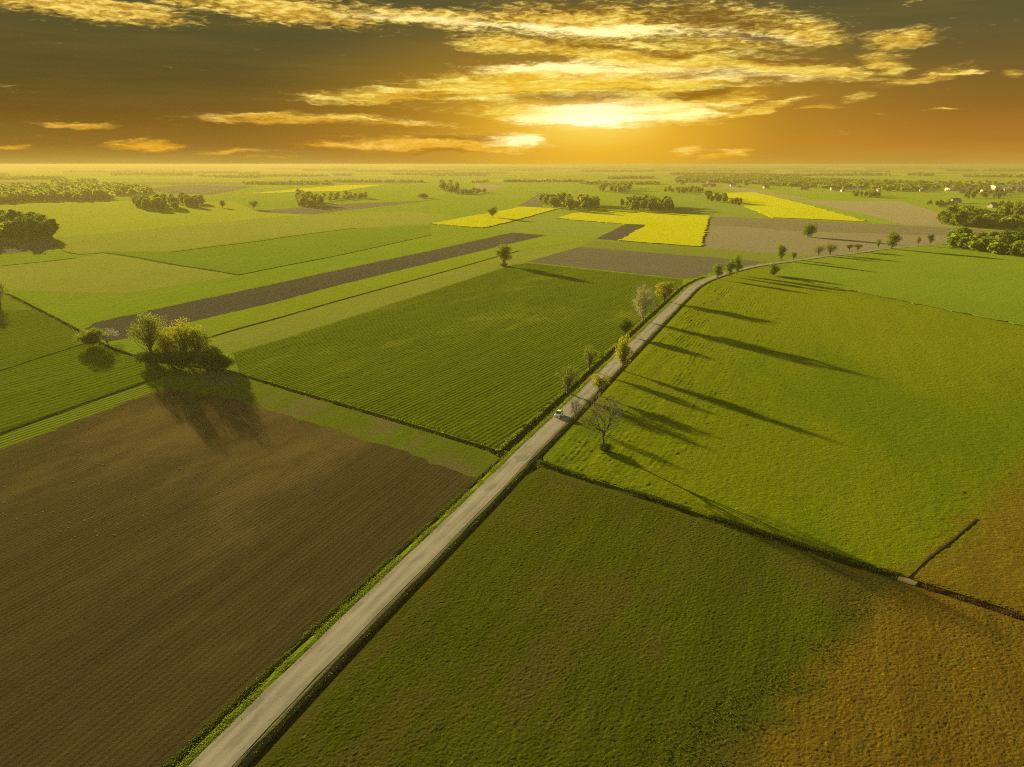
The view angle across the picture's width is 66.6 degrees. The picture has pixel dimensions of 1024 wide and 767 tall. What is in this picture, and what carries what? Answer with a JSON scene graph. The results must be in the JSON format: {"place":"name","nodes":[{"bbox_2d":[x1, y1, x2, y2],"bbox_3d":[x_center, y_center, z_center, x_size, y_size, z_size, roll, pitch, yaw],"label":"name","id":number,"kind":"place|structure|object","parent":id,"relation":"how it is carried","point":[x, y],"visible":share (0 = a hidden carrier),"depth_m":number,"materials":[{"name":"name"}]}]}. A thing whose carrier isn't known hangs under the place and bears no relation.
{"place":"outdoors","nodes":[
{"label":"outdoors","id":0,"kind":"place"},
{"bbox_2d":[0,240,58,253],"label":"grey field","id":1,"kind":"structure","parent":0,"point":[7,247],"depth_m":589.43,"materials":[{"name":"soil"}]},
{"bbox_2d":[0,288,67,328],"bbox_3d":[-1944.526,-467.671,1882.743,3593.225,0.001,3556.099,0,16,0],"label":"barley field","id":2,"kind":"structure","parent":0,"point":[7,303],"depth_m":343.33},
{"bbox_2d":[0,378,163,449],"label":"field strip","id":3,"kind":"object","parent":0,"point":[19,435],"visible":1,"depth_m":193.96,"materials":[{"name":"plant"}]},
{"bbox_2d":[1,375,163,433],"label":"field boundary","id":4,"kind":"object","parent":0,"point":[76,406],"visible":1,"depth_m":199.16,"materials":[{"name":"green plant"}]},
{"bbox_2d":[0,296,166,432],"bbox_3d":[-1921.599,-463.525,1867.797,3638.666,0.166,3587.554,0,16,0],"label":"barley field","id":5,"kind":"structure","parent":0,"point":[42,387],"depth_m":234.98,"materials":[{"name":"plant"}]},
{"bbox_2d":[0,253,235,292],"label":"pale field","id":6,"kind":"structure","parent":0,"point":[102,273],"depth_m":436.03,"materials":[{"name":"plant"}]},
{"bbox_2d":[34,170,239,170],"bbox_3d":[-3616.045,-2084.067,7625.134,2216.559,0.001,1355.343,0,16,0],"label":"distant field","id":7,"kind":"structure","parent":0,"point":[115,170],"depth_m":7606.40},
{"bbox_2d":[0,201,306,239],"bbox_3d":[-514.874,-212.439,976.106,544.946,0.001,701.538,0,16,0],"label":"yellow field","id":8,"kind":"structure","parent":0,"point":[73,219],"depth_m":945.27,"materials":[{"name":"plant"}]},
{"bbox_2d":[0,209,18,220],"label":"grove tree","id":9,"kind":"object","parent":8,"relation":"on","point":[9,215],"visible":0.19,"depth_m":696.13,"materials":[{"name":"green plant"}]},
{"bbox_2d":[10,216,26,238],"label":"grove tree","id":10,"kind":"object","parent":8,"relation":"on","point":[18,228],"visible":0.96,"depth_m":648.20,"materials":[{"name":"green plant"}]},
{"bbox_2d":[103,252,239,274],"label":"field boundary","id":11,"kind":"object","parent":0,"point":[173,264],"visible":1,"depth_m":487.07,"materials":[{"name":"green plant"}]},
{"bbox_2d":[90,177,281,178],"bbox_3d":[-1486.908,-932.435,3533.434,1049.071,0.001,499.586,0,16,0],"label":"distant field","id":12,"kind":"structure","parent":0,"point":[187,178],"depth_m":3369.01,"materials":[{"name":"plant"}]},
{"bbox_2d":[153,185,255,194],"bbox_3d":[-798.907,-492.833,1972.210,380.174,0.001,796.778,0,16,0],"label":"field","id":13,"kind":"structure","parent":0,"point":[202,189],"depth_m":1913.34,"materials":[{"name":"plant"}]},
{"bbox_2d":[134,182,283,184],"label":"distant field","id":14,"kind":"structure","parent":0,"point":[190,183],"depth_m":2497.19,"materials":[{"name":"plant"}]},
{"bbox_2d":[0,388,475,766],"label":"ploughed field","id":15,"kind":"structure","parent":0,"point":[157,642],"depth_m":124.38,"materials":[{"name":"soil"}]},
{"bbox_2d":[0,400,233,539],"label":"field stones","id":16,"kind":"object","parent":15,"relation":"on","point":[130,493],"visible":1,"depth_m":146.16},
{"bbox_2d":[163,464,493,766],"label":"field edge grass","id":17,"kind":"structure","parent":15,"relation":"on","point":[315,626],"depth_m":102.67,"materials":[{"name":"plant"}]},
{"bbox_2d":[0,295,499,766],"bbox_3d":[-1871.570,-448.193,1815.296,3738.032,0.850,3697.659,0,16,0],"label":"headland","id":18,"kind":"structure","parent":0,"point":[464,459],"depth_m":187.29,"materials":[{"name":"green plant"}]},
{"bbox_2d":[71,327,105,345],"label":"bush","id":19,"kind":"object","parent":18,"relation":"on","point":[91,337],"visible":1,"depth_m":264.21,"materials":[{"name":"green plant"}]},
{"bbox_2d":[133,349,161,365],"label":"bush","id":20,"kind":"object","parent":18,"relation":"on","point":[143,357],"visible":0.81,"depth_m":239.70,"materials":[{"name":"green plant"}]},
{"bbox_2d":[151,348,177,367],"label":"bush","id":21,"kind":"object","parent":18,"relation":"on","point":[164,357],"visible":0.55,"depth_m":236.22,"materials":[{"name":"green plant"}]},
{"bbox_2d":[168,349,203,368],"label":"bush","id":22,"kind":"object","parent":18,"relation":"on","point":[182,358],"visible":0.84,"depth_m":234.75,"materials":[{"name":"green plant"}]},
{"bbox_2d":[209,354,236,370],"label":"bush","id":23,"kind":"object","parent":18,"relation":"on","point":[223,363],"visible":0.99,"depth_m":234.10,"materials":[{"name":"green plant"}]},
{"bbox_2d":[58,211,454,253],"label":"olive field","id":24,"kind":"structure","parent":0,"point":[180,238],"depth_m":720.79,"materials":[{"name":"plant"}]},
{"bbox_2d":[17,229,510,327],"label":"green field","id":25,"kind":"structure","parent":0,"point":[80,309],"depth_m":390.42,"materials":[{"name":"plant"}]},
{"bbox_2d":[106,225,430,273],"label":"deep field","id":26,"kind":"structure","parent":0,"point":[246,257],"depth_m":562.23,"materials":[{"name":"plant"}]},
{"bbox_2d":[189,179,364,180],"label":"distant field","id":27,"kind":"structure","parent":0,"point":[258,180],"depth_m":2956.20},
{"bbox_2d":[259,171,351,171],"bbox_3d":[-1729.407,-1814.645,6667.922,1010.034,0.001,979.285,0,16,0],"label":"distant field","id":28,"kind":"structure","parent":0,"point":[305,171],"depth_m":6574.05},
{"bbox_2d":[246,185,380,193],"bbox_3d":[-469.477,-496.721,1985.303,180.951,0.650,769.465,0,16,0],"label":"rapeseed","id":29,"kind":"object","parent":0,"point":[334,188],"visible":0.87,"depth_m":1896.75,"materials":[{"name":"plant"}]},
{"bbox_2d":[85,233,544,341],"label":"dark strip","id":30,"kind":"object","parent":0,"point":[223,304],"visible":0.98,"depth_m":387.24,"materials":[{"name":"soil"}]},
{"bbox_2d":[240,235,429,274],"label":"field boundary","id":31,"kind":"object","parent":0,"point":[327,257],"visible":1,"depth_m":518.45,"materials":[{"name":"green plant"}]},
{"bbox_2d":[278,176,398,177],"bbox_3d":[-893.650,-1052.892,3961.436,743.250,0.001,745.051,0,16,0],"label":"distant field","id":32,"kind":"structure","parent":0,"point":[342,176],"depth_m":3914.45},
{"bbox_2d":[262,200,428,213],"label":"dark field","id":33,"kind":"structure","parent":0,"point":[322,209],"depth_m":1119.38,"materials":[{"name":"brown soil"}]},
{"bbox_2d":[133,236,591,351],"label":"bright strip","id":34,"kind":"object","parent":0,"point":[215,325],"visible":0.88,"depth_m":378.29,"materials":[{"name":"plant"}]},
{"bbox_2d":[209,251,516,337],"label":"field boundary","id":35,"kind":"object","parent":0,"point":[342,299],"visible":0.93,"depth_m":359.18,"materials":[{"name":"green plant"}]},
{"bbox_2d":[186,240,593,354],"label":"pale strip","id":36,"kind":"object","parent":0,"point":[269,331],"visible":0.93,"depth_m":343.48,"materials":[{"name":"plant"}]},
{"bbox_2d":[495,244,512,261],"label":"tree crown","id":37,"kind":"object","parent":36,"relation":"on","point":[504,253],"visible":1,"depth_m":475.39,"materials":[{"name":"green plant"}]},
{"bbox_2d":[342,172,545,172],"bbox_3d":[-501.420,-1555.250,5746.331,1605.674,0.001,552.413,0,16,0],"label":"distant field","id":38,"kind":"structure","parent":0,"point":[430,172],"depth_m":5788.13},
{"bbox_2d":[233,263,681,447],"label":"winter wheat field","id":39,"kind":"structure","parent":0,"point":[482,359],"depth_m":261.64,"materials":[{"name":"plant"}]},
{"bbox_2d":[3,284,920,766],"bbox_3d":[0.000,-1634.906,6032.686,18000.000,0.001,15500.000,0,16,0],"label":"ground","id":40,"kind":"structure","parent":0,"point":[403,424],"depth_m":170.71,"materials":[{"name":"plant"}]},
{"bbox_2d":[2,293,508,457],"bbox_3d":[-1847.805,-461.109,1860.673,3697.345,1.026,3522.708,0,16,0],"label":"ditch grass","id":41,"kind":"structure","parent":40,"relation":"on","point":[60,321],"depth_m":215.31,"materials":[{"name":"plant"}]},
{"bbox_2d":[249,280,714,766],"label":"roadside ditch grass","id":42,"kind":"structure","parent":0,"point":[297,715],"depth_m":114.19,"materials":[{"name":"plant"}]},
{"bbox_2d":[474,184,506,189],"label":"pink plot","id":43,"kind":"object","parent":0,"point":[487,187],"visible":0.76,"depth_m":2169.86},
{"bbox_2d":[430,206,556,227],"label":"rapeseed strip","id":44,"kind":"object","parent":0,"point":[485,220],"visible":0.96,"depth_m":885.20,"materials":[{"name":"plant"}]},
{"bbox_2d":[439,177,558,177],"bbox_3d":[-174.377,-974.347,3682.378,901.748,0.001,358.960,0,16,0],"label":"distant field","id":45,"kind":"structure","parent":0,"point":[498,177],"depth_m":3621.58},
{"bbox_2d":[0,168,1023,451],"bbox_3d":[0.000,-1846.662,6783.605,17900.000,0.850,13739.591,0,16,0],"label":"land","id":46,"kind":"structure","parent":0,"point":[506,196],"depth_m":1455.49,"materials":[{"name":"plant"}]},
{"bbox_2d":[0,221,14,238],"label":"grove tree","id":47,"kind":"object","parent":46,"relation":"on","point":[7,231],"visible":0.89,"depth_m":646.65,"materials":[{"name":"green plant"}]},
{"bbox_2d":[23,216,43,239],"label":"grove tree","id":48,"kind":"object","parent":46,"relation":"on","point":[34,227],"visible":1,"depth_m":636.60,"materials":[{"name":"green plant"}]},
{"bbox_2d":[39,219,54,238],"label":"grove tree","id":49,"kind":"object","parent":46,"relation":"on","point":[48,231],"visible":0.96,"depth_m":645.73,"materials":[{"name":"green plant"}]},
{"bbox_2d":[0,178,152,202],"bbox_3d":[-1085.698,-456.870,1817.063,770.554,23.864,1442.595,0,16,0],"label":"woodland","id":50,"kind":"object","parent":46,"relation":"on","point":[58,189],"visible":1,"depth_m":1516.16,"materials":[{"name":"green plant"}]},
{"bbox_2d":[125,311,169,352],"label":"willow tree","id":51,"kind":"object","parent":46,"relation":"on","point":[146,338],"visible":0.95,"depth_m":247.72,"materials":[{"name":"green plant"}]},
{"bbox_2d":[152,330,177,352],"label":"willow tree","id":52,"kind":"object","parent":46,"relation":"on","point":[162,340],"visible":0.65,"depth_m":244.84,"materials":[{"name":"green plant"}]},
{"bbox_2d":[161,316,200,351],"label":"willow tree","id":53,"kind":"object","parent":46,"relation":"on","point":[179,338],"visible":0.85,"depth_m":242.58,"materials":[{"name":"green plant"}]},
{"bbox_2d":[184,325,214,356],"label":"willow tree","id":54,"kind":"object","parent":46,"relation":"on","point":[199,341],"visible":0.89,"depth_m":243.81,"materials":[{"name":"green plant"}]},
{"bbox_2d":[192,344,231,368],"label":"bush","id":55,"kind":"object","parent":46,"relation":"on","point":[206,354],"visible":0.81,"depth_m":236.05,"materials":[{"name":"green plant"}]},
{"bbox_2d":[0,170,762,184],"bbox_3d":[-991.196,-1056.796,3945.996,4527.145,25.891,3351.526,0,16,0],"label":"tree belt","id":56,"kind":"object","parent":46,"relation":"on","point":[250,174],"visible":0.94,"depth_m":3463.32,"materials":[{"name":"green plant"}]},
{"bbox_2d":[0,165,1023,172],"bbox_3d":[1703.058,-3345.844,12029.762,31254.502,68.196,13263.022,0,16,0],"label":"forest","id":57,"kind":"object","parent":46,"relation":"on","point":[452,168],"visible":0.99,"depth_m":9580.61,"materials":[{"name":"green plant"}]},
{"bbox_2d":[548,196,561,207],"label":"grove tree","id":58,"kind":"object","parent":46,"relation":"on","point":[554,202],"visible":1,"depth_m":1100.63,"materials":[{"name":"green plant"}]},
{"bbox_2d":[565,198,575,209],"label":"grove tree","id":59,"kind":"object","parent":46,"relation":"on","point":[569,203],"visible":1,"depth_m":1020.08,"materials":[{"name":"green plant"}]},
{"bbox_2d":[582,344,598,370],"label":"roadside tree","id":60,"kind":"object","parent":46,"relation":"on","point":[592,354],"visible":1,"depth_m":234.03,"materials":[{"name":"green plant"}]},
{"bbox_2d":[495,276,702,450],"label":"field edge grass","id":61,"kind":"structure","parent":46,"relation":"on","point":[507,441],"depth_m":227.50,"materials":[{"name":"plant"}]},
{"bbox_2d":[617,316,635,334],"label":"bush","id":62,"kind":"object","parent":46,"relation":"on","point":[625,325],"visible":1,"depth_m":281.52,"materials":[{"name":"green plant"}]},
{"bbox_2d":[629,282,657,322],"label":"pale bare tree","id":63,"kind":"object","parent":46,"relation":"on","point":[645,298],"visible":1,"depth_m":305.89,"materials":[{"name":"beige plant"}]},
{"bbox_2d":[294,179,1023,206],"bbox_3d":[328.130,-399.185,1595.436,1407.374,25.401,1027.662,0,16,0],"label":"copses","id":64,"kind":"object","parent":46,"relation":"on","point":[308,198],"visible":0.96,"depth_m":1474.72,"materials":[{"name":"green plant"}]},
{"bbox_2d":[655,281,674,300],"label":"roadside tree","id":65,"kind":"object","parent":46,"relation":"on","point":[665,289],"visible":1,"depth_m":351.34,"materials":[{"name":"green plant"}]},
{"bbox_2d":[777,243,787,260],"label":"roadside tree","id":66,"kind":"object","parent":46,"relation":"on","point":[781,250],"visible":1,"depth_m":499.80,"materials":[{"name":"green plant"}]},
{"bbox_2d":[674,171,1023,191],"bbox_3d":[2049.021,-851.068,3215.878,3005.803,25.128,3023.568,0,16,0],"label":"village trees","id":67,"kind":"object","parent":46,"relation":"on","point":[780,179],"visible":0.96,"depth_m":2480.33,"materials":[{"name":"green plant"}]},
{"bbox_2d":[953,210,968,226],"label":"grove tree","id":68,"kind":"object","parent":46,"relation":"on","point":[960,217],"visible":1,"depth_m":768.30,"materials":[{"name":"green plant"}]},
{"bbox_2d":[940,207,1023,256],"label":"wood undergrowth","id":69,"kind":"object","parent":46,"relation":"on","point":[979,244],"visible":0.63,"depth_m":577.11,"materials":[{"name":"green plant"}]},
{"bbox_2d":[990,185,1023,188],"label":"shed","id":70,"kind":"structure","parent":46,"relation":"on","point":[1002,186],"depth_m":1885.53,"materials":[{"name":"metal"}]},
{"bbox_2d":[0,0,1023,167],"label":"sky","id":71,"kind":"structure","parent":0,"point":[234,83],"materials":[{"name":"orange"}]},
{"bbox_2d":[517,194,544,206],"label":"brown plot","id":72,"kind":"object","parent":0,"point":[534,201],"visible":0.57,"depth_m":1233.08,"materials":[{"name":"grey soil"}]},
{"bbox_2d":[491,210,623,238],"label":"sage field","id":73,"kind":"structure","parent":0,"point":[550,223],"depth_m":778.52,"materials":[{"name":"plant"}]},
{"bbox_2d":[173,243,942,766],"bbox_3d":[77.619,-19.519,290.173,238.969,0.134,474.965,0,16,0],"label":"verge grass","id":74,"kind":"structure","parent":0,"point":[371,582],"depth_m":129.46,"materials":[{"name":"plant"}]},
{"bbox_2d":[187,243,946,766],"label":"road","id":75,"kind":"structure","parent":0,"point":[237,739],"depth_m":110.84,"materials":[{"name":"asphalt"}]},
{"bbox_2d":[537,173,625,174],"bbox_3d":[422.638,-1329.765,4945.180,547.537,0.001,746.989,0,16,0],"label":"distant field","id":76,"kind":"structure","parent":0,"point":[579,174],"depth_m":4671.06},
{"bbox_2d":[232,244,946,766],"bbox_3d":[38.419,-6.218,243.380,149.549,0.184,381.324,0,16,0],"label":"verge grass","id":77,"kind":"structure","parent":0,"point":[474,522],"depth_m":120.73,"materials":[{"name":"plant"}]},
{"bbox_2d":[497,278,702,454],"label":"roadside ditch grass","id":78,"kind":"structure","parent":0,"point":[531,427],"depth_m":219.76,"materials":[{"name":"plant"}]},
{"bbox_2d":[555,364,581,393],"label":"roadside tree","id":79,"kind":"object","parent":78,"relation":"on","point":[567,379],"visible":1,"depth_m":210.61,"materials":[{"name":"green plant"}]},
{"bbox_2d":[597,225,644,240],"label":"dark wedge","id":80,"kind":"object","parent":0,"point":[622,231],"visible":0.94,"depth_m":709.99,"materials":[{"name":"soil"}]},
{"bbox_2d":[557,210,710,246],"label":"rapeseed field","id":81,"kind":"structure","parent":0,"point":[675,229],"depth_m":807.56,"materials":[{"name":"plant"}]},
{"bbox_2d":[255,467,1023,766],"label":"meadow","id":82,"kind":"structure","parent":0,"point":[543,617],"depth_m":97.53,"materials":[{"name":"plant"}]},
{"bbox_2d":[631,575,907,766],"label":"meadow weeds","id":83,"kind":"object","parent":82,"relation":"on","point":[771,679],"visible":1,"depth_m":93.04,"materials":[{"name":"plant"}]},
{"bbox_2d":[615,179,673,180],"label":"distant field","id":84,"kind":"structure","parent":0,"point":[642,180],"depth_m":2956.40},
{"bbox_2d":[528,247,764,278],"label":"plowed field","id":85,"kind":"structure","parent":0,"point":[668,265],"depth_m":498.59,"materials":[{"name":"brown soil"}]},
{"bbox_2d":[600,172,746,172],"bbox_3d":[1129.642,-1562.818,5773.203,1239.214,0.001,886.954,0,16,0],"label":"distant field","id":86,"kind":"structure","parent":0,"point":[655,172],"depth_m":5787.74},
{"bbox_2d":[582,240,812,261],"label":"olive strip","id":87,"kind":"object","parent":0,"point":[682,250],"visible":0.95,"depth_m":555.70,"materials":[{"name":"plant"}]},
{"bbox_2d":[531,459,900,580],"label":"ditch grass","id":88,"kind":"structure","parent":0,"point":[537,465],"depth_m":134.55,"materials":[{"name":"plant"}]},
{"bbox_2d":[668,194,770,217],"bbox_3d":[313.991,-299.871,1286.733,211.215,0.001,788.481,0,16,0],"label":"grove meadow","id":89,"kind":"structure","parent":0,"point":[696,204],"depth_m":1119.66,"materials":[{"name":"plant"}]},
{"bbox_2d":[712,186,807,198],"bbox_3d":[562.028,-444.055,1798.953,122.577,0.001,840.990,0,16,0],"label":"tan strip","id":90,"kind":"object","parent":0,"point":[752,190],"visible":0.91,"depth_m":1773.86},
{"bbox_2d":[684,169,864,169],"bbox_3d":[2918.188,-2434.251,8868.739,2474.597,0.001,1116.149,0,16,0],"label":"distant field","id":91,"kind":"structure","parent":0,"point":[790,169],"depth_m":9001.10,"materials":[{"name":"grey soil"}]},
{"bbox_2d":[543,262,1023,614],"bbox_3d":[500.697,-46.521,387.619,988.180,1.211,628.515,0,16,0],"label":"wheat field","id":92,"kind":"structure","parent":0,"point":[882,432],"depth_m":183.51,"materials":[{"name":"plant"}]},
{"bbox_2d":[589,373,612,396],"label":"roadside tree","id":93,"kind":"object","parent":92,"relation":"on","point":[600,381],"visible":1,"depth_m":208.44,"materials":[{"name":"green plant"}]},
{"bbox_2d":[581,391,624,445],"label":"bare tree","id":94,"kind":"object","parent":92,"relation":"on","point":[620,412],"visible":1,"depth_m":167.40,"materials":[{"name":"brown plant"}]},
{"bbox_2d":[599,442,612,451],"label":"bush","id":95,"kind":"object","parent":92,"relation":"on","point":[606,447],"visible":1,"depth_m":168.31,"materials":[{"name":"green plant"}]},
{"bbox_2d":[614,333,633,370],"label":"roadside tree","id":96,"kind":"object","parent":92,"relation":"on","point":[623,353],"visible":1,"depth_m":232.67,"materials":[{"name":"green plant"}]},
{"bbox_2d":[712,263,723,278],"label":"roadside tree","id":97,"kind":"object","parent":92,"relation":"on","point":[717,267],"visible":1,"depth_m":419.77,"materials":[{"name":"green plant"}]},
{"bbox_2d":[724,259,736,276],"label":"roadside tree","id":98,"kind":"object","parent":92,"relation":"on","point":[730,265],"visible":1,"depth_m":430.65,"materials":[{"name":"green plant"}]},
{"bbox_2d":[733,254,742,274],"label":"roadside tree","id":99,"kind":"object","parent":92,"relation":"on","point":[738,263],"visible":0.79,"depth_m":436.77,"materials":[{"name":"green plant"}]},
{"bbox_2d":[767,262,780,274],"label":"bush","id":100,"kind":"object","parent":92,"relation":"on","point":[773,269],"visible":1,"depth_m":433.02,"materials":[{"name":"green plant"}]},
{"bbox_2d":[886,231,902,248],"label":"roadside tree","id":101,"kind":"object","parent":92,"relation":"on","point":[892,242],"visible":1,"depth_m":566.43,"materials":[{"name":"green plant"}]},
{"bbox_2d":[713,192,867,221],"bbox_3d":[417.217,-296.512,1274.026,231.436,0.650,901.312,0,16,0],"label":"rapeseed field","id":102,"kind":"structure","parent":0,"point":[771,206],"depth_m":1084.66,"materials":[{"name":"plant"}]},
{"bbox_2d":[765,194,896,223],"bbox_3d":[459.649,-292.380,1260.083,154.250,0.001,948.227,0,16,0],"label":"green strip","id":103,"kind":"object","parent":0,"point":[871,219],"visible":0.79,"depth_m":963.92,"materials":[{"name":"soil"}]},
{"bbox_2d":[702,216,1003,255],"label":"fallow field","id":104,"kind":"structure","parent":0,"point":[748,239],"depth_m":635.73,"materials":[{"name":"beige soil"}]},
{"bbox_2d":[800,222,818,236],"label":"tree","id":105,"kind":"object","parent":104,"relation":"on","point":[809,229],"visible":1,"depth_m":662.67,"materials":[{"name":"green plant"}]},
{"bbox_2d":[709,217,1002,234],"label":"fallow band","id":106,"kind":"object","parent":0,"point":[799,225],"visible":0.81,"depth_m":778.16,"materials":[{"name":"brown soil"}]},
{"bbox_2d":[790,199,948,225],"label":"pale fallow field","id":107,"kind":"structure","parent":0,"point":[900,212],"depth_m":1046.97,"materials":[{"name":"soil"}]},
{"bbox_2d":[776,244,1023,325],"bbox_3d":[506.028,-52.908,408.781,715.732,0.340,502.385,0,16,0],"label":"green field","id":108,"kind":"structure","parent":0,"point":[988,285],"depth_m":429.84,"materials":[{"name":"plant"}]},
{"bbox_2d":[776,275,1023,326],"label":"field boundary","id":109,"kind":"object","parent":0,"point":[900,300],"visible":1,"depth_m":355.54,"materials":[{"name":"green plant"}]},
{"bbox_2d":[897,576,917,586],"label":"culvert","id":110,"kind":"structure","parent":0,"point":[905,580],"depth_m":116.20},
{"bbox_2d":[905,519,979,578],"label":"field boundary","id":111,"kind":"object","parent":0,"point":[950,541],"visible":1,"depth_m":127.13,"materials":[{"name":"plant"}]},
{"bbox_2d":[921,583,1023,620],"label":"red ditch grass","id":112,"kind":"structure","parent":0,"point":[970,600],"depth_m":111.19,"materials":[{"name":"plant"}]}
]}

